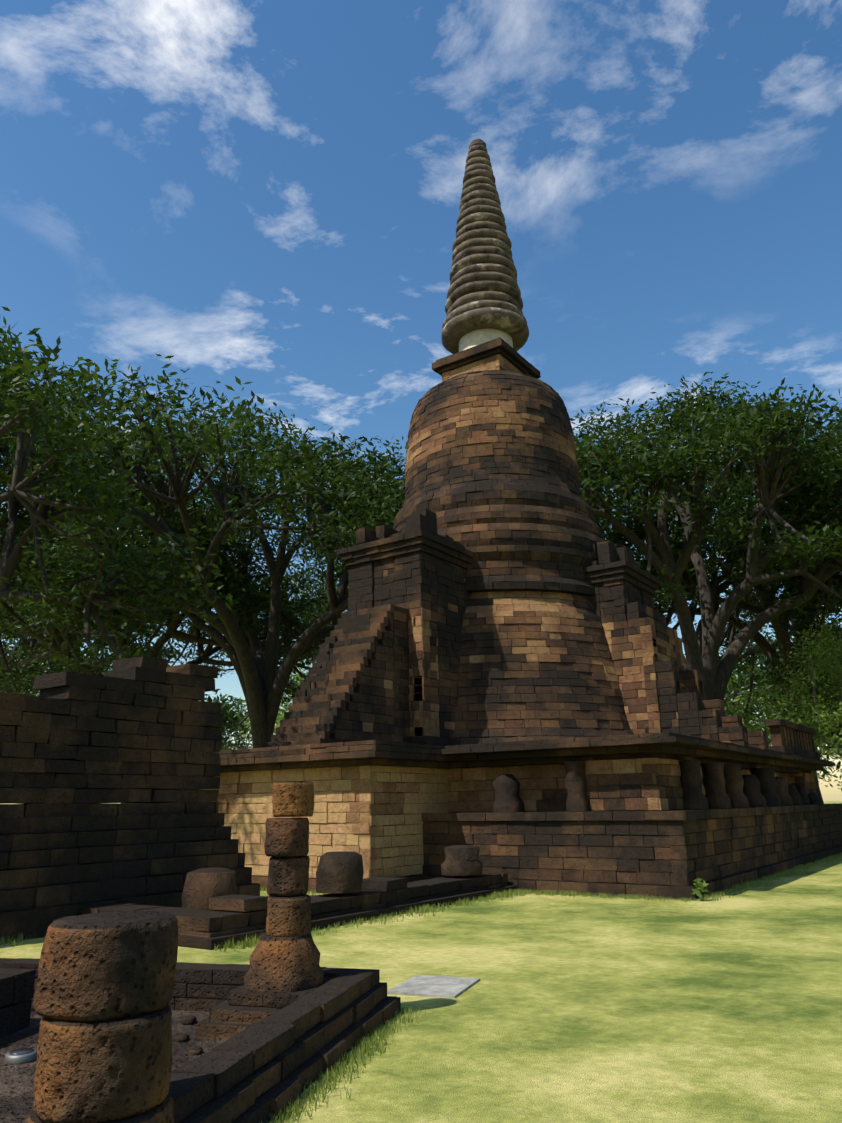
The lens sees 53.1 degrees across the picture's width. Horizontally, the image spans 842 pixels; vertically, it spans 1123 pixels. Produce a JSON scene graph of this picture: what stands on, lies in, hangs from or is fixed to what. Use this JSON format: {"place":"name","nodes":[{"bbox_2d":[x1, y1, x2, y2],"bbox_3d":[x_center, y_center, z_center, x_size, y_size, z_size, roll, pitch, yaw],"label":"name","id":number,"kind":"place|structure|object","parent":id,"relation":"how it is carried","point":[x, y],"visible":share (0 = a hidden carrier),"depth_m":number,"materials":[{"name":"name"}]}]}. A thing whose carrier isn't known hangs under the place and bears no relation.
{"place":"outdoors","nodes":[
{"label":"outdoors","id":0,"kind":"place"},
{"bbox_2d":[1,626,108,696],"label":"tree leaves","id":1,"kind":"object","parent":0,"point":[8,647],"depth_m":88.43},
{"bbox_2d":[0,529,191,696],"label":"rain tree leaves","id":2,"kind":"object","parent":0,"point":[167,651],"depth_m":75.34,"materials":[{"name":"green plant"}]},
{"bbox_2d":[0,488,346,803],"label":"rain tree leaves","id":3,"kind":"object","parent":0,"point":[265,593],"depth_m":58.22,"materials":[{"name":"green plant"}]},
{"bbox_2d":[203,694,252,749],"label":"tree leaves","id":4,"kind":"object","parent":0,"point":[231,719],"depth_m":123.83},
{"bbox_2d":[234,664,311,737],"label":"tree leaves","id":5,"kind":"object","parent":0,"point":[280,716],"depth_m":104.09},
{"bbox_2d":[0,801,841,1122],"bbox_3d":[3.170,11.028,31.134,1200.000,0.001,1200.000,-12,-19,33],"label":"ground grass","id":6,"kind":"structure","parent":0,"point":[620,1009],"depth_m":8.46,"materials":[{"name":"green plant"}]},
{"bbox_2d":[0,306,232,713],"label":"tree","id":7,"kind":"object","parent":6,"relation":"on","point":[74,465],"depth_m":28.56,"materials":[{"name":"green plant"}]},
{"bbox_2d":[0,656,259,941],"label":"brick wall","id":8,"kind":"structure","parent":6,"relation":"on","point":[83,755],"depth_m":16.00,"materials":[{"name":"brown brick"}]},
{"bbox_2d":[0,958,400,1122],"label":"plinth","id":9,"kind":"structure","parent":6,"relation":"on","point":[262,1056],"depth_m":7.00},
{"bbox_2d":[5,1048,36,1063],"bbox_3d":[-3.320,4.105,6.995,0.250,0.066,0.250,-12,-19,33],"label":"ground spotlight","id":10,"kind":"object","parent":9,"relation":"on","point":[21,1056],"visible":0.98,"depth_m":6.92,"materials":[{"name":"silver metal"}]},
{"bbox_2d":[26,911,177,1122],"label":"column","id":11,"kind":"structure","parent":9,"relation":"on","point":[103,996],"depth_m":4.45,"materials":[{"name":"brown stone"}]},
{"bbox_2d":[31,1002,202,1054],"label":"stones","id":12,"kind":"object","parent":9,"relation":"on","point":[184,1037],"visible":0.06,"depth_m":7.49,"materials":[{"name":"brown stone"}]},
{"bbox_2d":[244,782,323,992],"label":"column","id":13,"kind":"structure","parent":9,"relation":"on","point":[284,957],"depth_m":8.12,"materials":[{"name":"brown stone"}]},
{"bbox_2d":[29,394,397,747],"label":"tree trunk","id":14,"kind":"object","parent":6,"relation":"on","point":[263,681],"visible":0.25,"depth_m":49.19,"materials":[{"name":"brown plant"}]},
{"bbox_2d":[0,353,407,660],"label":"rain tree leaves","id":15,"kind":"object","parent":14,"relation":"on","point":[273,459],"visible":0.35,"depth_m":42.21,"materials":[{"name":"green plant"}]},
{"bbox_2d":[218,564,347,735],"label":"tree","id":16,"kind":"object","parent":6,"relation":"on","point":[247,716],"visible":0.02,"depth_m":80.58,"materials":[{"name":"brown plant"}]},
{"bbox_2d":[178,528,349,746],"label":"rain tree leaves","id":17,"kind":"object","parent":16,"relation":"attached to","point":[297,678],"visible":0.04,"depth_m":79.38,"materials":[{"name":"green plant"}]},
{"bbox_2d":[81,873,516,949],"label":"brick platform","id":18,"kind":"structure","parent":6,"relation":"on","point":[230,917],"depth_m":14.81,"materials":[{"name":"brown brick"}]},
{"bbox_2d":[182,845,482,909],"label":"column stumps","id":19,"kind":"object","parent":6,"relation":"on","point":[339,872],"visible":0.85,"depth_m":15.42,"materials":[{"name":"brown stone"}]},
{"bbox_2d":[387,975,479,997],"bbox_3d":[0.154,4.865,9.639,0.800,0.035,1.000,-6,-17,19],"label":"concrete cover","id":20,"kind":"object","parent":6,"relation":"on","point":[436,986],"visible":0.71,"depth_m":9.55,"materials":[{"name":"grey concrete"}]},
{"bbox_2d":[200,732,841,899],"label":"stupa base","id":21,"kind":"object","parent":6,"relation":"on","point":[410,812],"visible":0.67,"depth_m":20.83,"materials":[{"name":"brown brick"}]},
{"bbox_2d":[267,508,472,746],"bbox_3d":[-1.162,2.193,27.345,3.594,8.112,8.406,-12,-19,33],"label":"porch","id":22,"kind":"object","parent":21,"relation":"on","point":[385,666],"visible":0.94,"depth_m":26.26,"materials":[{"name":"brown brick"}]},
{"bbox_2d":[393,370,633,744],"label":"stupa dome","id":23,"kind":"structure","parent":21,"relation":"on","point":[492,481],"depth_m":29.67,"materials":[{"name":"brown brick"}]},
{"bbox_2d":[432,337,540,381],"bbox_3d":[2.877,-7.798,36.574,3.475,1.701,3.465,-12,-19,33],"label":"chedi harmika","id":24,"kind":"object","parent":23,"relation":"on","point":[499,353],"visible":0.4,"depth_m":35.38,"materials":[{"name":"brown stone"}]},
{"bbox_2d":[459,328,512,351],"bbox_3d":[2.850,-9.309,37.004,2.500,1.460,2.500,-12,-19,33],"label":"chedi neck","id":25,"kind":"object","parent":24,"relation":"on","point":[474,338],"visible":0.1,"depth_m":36.02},
{"bbox_2d":[441,138,528,353],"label":"spire","id":26,"kind":"structure","parent":25,"relation":"on","point":[484,291],"depth_m":36.93,"materials":[{"name":"grey stone"}]},
{"bbox_2d":[583,541,768,749],"bbox_3d":[8.226,2.963,29.740,6.154,7.677,3.591,-12,-19,33],"label":"porch","id":27,"kind":"object","parent":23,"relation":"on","point":[661,687],"visible":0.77,"depth_m":28.65,"materials":[{"name":"brown brick"}]},
{"bbox_2d":[492,760,820,811],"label":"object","id":28,"kind":"object","parent":21,"relation":"on","point":[728,786],"visible":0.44,"depth_m":22.11,"materials":[{"name":"brown stone"}]},
{"bbox_2d":[764,719,820,758],"bbox_3d":[14.236,6.859,32.107,0.588,1.221,6.321,-12,-19,33],"label":"terrace balustrade","id":29,"kind":"object","parent":21,"relation":"on","point":[791,737],"visible":0.81,"depth_m":30.89,"materials":[{"name":"brown stone"}]},
{"bbox_2d":[691,878,708,900],"bbox_3d":[5.788,6.834,17.486,0.374,0.523,0.264,7,-18,-24],"label":"weed plant","id":30,"kind":"object","parent":6,"relation":"on","point":[699,884],"visible":0.98,"depth_m":17.48,"materials":[{"name":"green plant"}]},
{"bbox_2d":[578,400,841,700],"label":"tree trunk","id":31,"kind":"object","parent":6,"relation":"on","point":[701,644],"visible":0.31,"depth_m":48.40,"materials":[{"name":"brown plant"}]},
{"bbox_2d":[323,372,841,633],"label":"rain tree leaves","id":32,"kind":"object","parent":31,"relation":"on","point":[653,465],"visible":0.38,"depth_m":44.96,"materials":[{"name":"green plant"}]},
{"bbox_2d":[741,614,841,790],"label":"tree","id":33,"kind":"object","parent":6,"relation":"on","point":[836,657],"depth_m":45.70,"materials":[{"name":"green plant"}]},
{"bbox_2d":[0,0,841,803],"label":"sky","id":34,"kind":"structure","parent":0,"point":[266,194],"materials":[{"name":"blue"}]},
{"bbox_2d":[605,444,841,803],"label":"rain tree leaves","id":35,"kind":"object","parent":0,"point":[741,511],"depth_m":60.10,"materials":[{"name":"green plant"}]},
{"bbox_2d":[720,402,841,690],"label":"rain tree leaves","id":36,"kind":"object","parent":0,"point":[829,495],"depth_m":51.28,"materials":[{"name":"green plant"}]},
{"bbox_2d":[724,658,838,754],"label":"tree leaves","id":37,"kind":"object","parent":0,"point":[735,679],"depth_m":107.81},
{"bbox_2d":[719,627,835,759],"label":"leaves","id":38,"kind":"object","parent":37,"relation":"attached to","point":[770,640],"depth_m":107.13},
{"bbox_2d":[733,612,841,786],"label":"tree leaves","id":39,"kind":"object","parent":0,"point":[761,684],"depth_m":90.99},
{"bbox_2d":[736,635,841,736],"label":"leaves","id":40,"kind":"object","parent":39,"relation":"attached to","point":[753,690],"depth_m":91.65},
{"bbox_2d":[770,647,841,746],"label":"leaves","id":41,"kind":"object","parent":39,"relation":"hanging from","point":[840,725],"depth_m":86.88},
{"bbox_2d":[819,742,839,770],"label":"leaves","id":42,"kind":"object","parent":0,"point":[830,761],"depth_m":121.18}
]}

